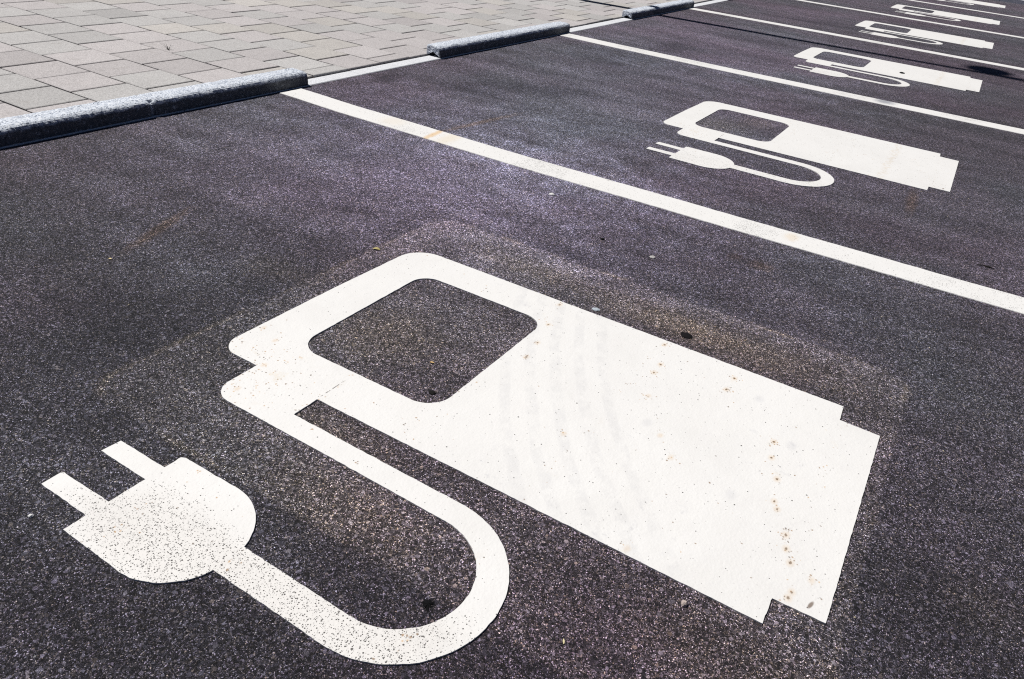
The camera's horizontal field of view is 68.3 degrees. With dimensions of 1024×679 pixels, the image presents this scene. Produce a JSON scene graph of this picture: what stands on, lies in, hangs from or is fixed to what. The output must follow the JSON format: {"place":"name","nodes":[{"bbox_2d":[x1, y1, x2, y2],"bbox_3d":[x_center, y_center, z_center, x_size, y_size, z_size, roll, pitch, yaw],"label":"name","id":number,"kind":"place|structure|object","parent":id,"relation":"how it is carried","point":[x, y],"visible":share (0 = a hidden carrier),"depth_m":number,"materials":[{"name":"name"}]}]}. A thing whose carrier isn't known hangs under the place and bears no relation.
{"place":"outdoors","nodes":[
{"label":"outdoors","id":0,"kind":"place"},
{"bbox_2d":[0,0,711,117],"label":"pavement","id":1,"kind":"structure","parent":0,"point":[55,54],"depth_m":3.94,"materials":[{"name":"concrete"}]},
{"bbox_2d":[308,0,712,78],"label":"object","id":2,"kind":"structure","parent":0,"point":[433,54],"depth_m":3.90,"materials":[{"name":"grey concrete"}]},
{"bbox_2d":[0,0,1023,678],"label":"parking lot","id":3,"kind":"structure","parent":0,"point":[940,558],"depth_m":1.76,"materials":[{"name":"grey asphalt"}]},
{"bbox_2d":[0,0,727,148],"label":"kerb strip","id":4,"kind":"object","parent":3,"relation":"on","point":[353,73],"visible":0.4,"depth_m":3.69,"materials":[{"name":"concrete"}]},
{"bbox_2d":[0,68,307,146],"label":"wheel stop","id":5,"kind":"object","parent":4,"relation":"on","point":[18,129],"visible":1,"depth_m":2.69,"materials":[{"name":"concrete"}]},
{"bbox_2d":[427,21,569,57],"bbox_3d":[-0.031,-1.873,4.668,0.103,0.058,1.550,22,34,23],"label":"wheel stop","id":6,"kind":"object","parent":4,"relation":"on","point":[442,49],"visible":1,"depth_m":4.51,"materials":[{"name":"concrete"}]},
{"bbox_2d":[622,0,693,18],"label":"wheel stop","id":7,"kind":"object","parent":4,"relation":"on","point":[645,11],"visible":1,"depth_m":6.50,"materials":[{"name":"concrete"}]},
{"bbox_2d":[421,599,434,610],"bbox_3d":[-0.118,0.369,1.054,0.018,0.002,0.020,22,34,23],"label":"tar spot","id":8,"kind":"object","parent":3,"relation":"on","point":[427,603],"visible":1,"depth_m":1.05,"materials":[{"name":"black asphalt"}]},
{"bbox_2d":[42,252,879,665],"bbox_3d":[-0.036,0.186,1.369,1.210,0.003,1.125,22,34,23],"label":"charging symbol","id":9,"kind":"object","parent":3,"relation":"on","point":[736,488],"visible":1,"depth_m":1.34,"materials":[{"name":"paint"}]},
{"bbox_2d":[280,88,1023,313],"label":"parking line","id":10,"kind":"object","parent":3,"relation":"on","point":[973,291],"visible":1,"depth_m":2.50,"materials":[{"name":"paint"}]},
{"bbox_2d":[681,600,686,606],"bbox_3d":[0.251,0.384,1.099,0.009,0.007,0.010,3,31,-6],"label":"pebble","id":11,"kind":"object","parent":3,"relation":"on","point":[683,603],"visible":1,"depth_m":1.10,"materials":[{"name":"white stone"}]},
{"bbox_2d":[681,332,691,338],"bbox_3d":[0.411,-0.011,1.778,0.029,0.004,0.026,16,32,14],"label":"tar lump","id":12,"kind":"object","parent":3,"relation":"on","point":[686,335],"visible":1,"depth_m":1.77,"materials":[{"name":"black asphalt"}]},
{"bbox_2d":[560,33,1023,134],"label":"parking line","id":13,"kind":"object","parent":3,"relation":"on","point":[848,95],"visible":1,"depth_m":4.49,"materials":[{"name":"paint"}]},
{"bbox_2d":[646,101,958,191],"bbox_3d":[1.234,-0.808,3.246,1.210,0.003,1.125,22,34,23],"label":"charging symbol","id":14,"kind":"object","parent":3,"relation":"on","point":[922,169],"visible":1,"depth_m":3.28,"materials":[{"name":"paint"}]},
{"bbox_2d":[690,8,1023,70],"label":"parking line","id":15,"kind":"object","parent":3,"relation":"on","point":[899,46],"visible":1,"depth_m":6.50,"materials":[{"name":"paint"}]},
{"bbox_2d":[793,47,982,91],"bbox_3d":[2.557,-1.840,5.194,1.210,0.003,1.125,22,34,23],"label":"charging symbol","id":16,"kind":"object","parent":3,"relation":"on","point":[929,76],"visible":1,"depth_m":5.24,"materials":[{"name":"paint"}]},
{"bbox_2d":[798,0,1023,38],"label":"parking line","id":17,"kind":"object","parent":3,"relation":"on","point":[913,19],"visible":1,"depth_m":8.37,"materials":[{"name":"paint"}]},
{"bbox_2d":[855,21,993,48],"bbox_3d":[3.881,-2.870,7.140,1.210,0.003,1.125,22,34,23],"label":"charging symbol","id":18,"kind":"object","parent":3,"relation":"on","point":[937,36],"visible":1,"depth_m":7.18,"materials":[{"name":"paint"}]},
{"bbox_2d":[891,4,999,24],"bbox_3d":[5.208,-3.905,9.095,1.210,0.003,1.125,22,34,23],"label":"charging symbol","id":19,"kind":"object","parent":3,"relation":"on","point":[958,16],"visible":1,"depth_m":9.14,"materials":[{"name":"paint"}]},
{"bbox_2d":[910,0,1023,18],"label":"parking line","id":20,"kind":"object","parent":3,"relation":"on","point":[967,9],"visible":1,"depth_m":10.20,"materials":[{"name":"paint"}]},
{"bbox_2d":[938,0,1004,7],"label":"charging symbol","id":21,"kind":"object","parent":3,"relation":"on","point":[973,2],"visible":1,"depth_m":11.26,"materials":[{"name":"paint"}]},
{"bbox_2d":[996,0,1023,4],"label":"kerb strip","id":22,"kind":"object","parent":3,"relation":"on","point":[1017,1],"depth_m":12.07,"materials":[{"name":"stone"}]}
]}

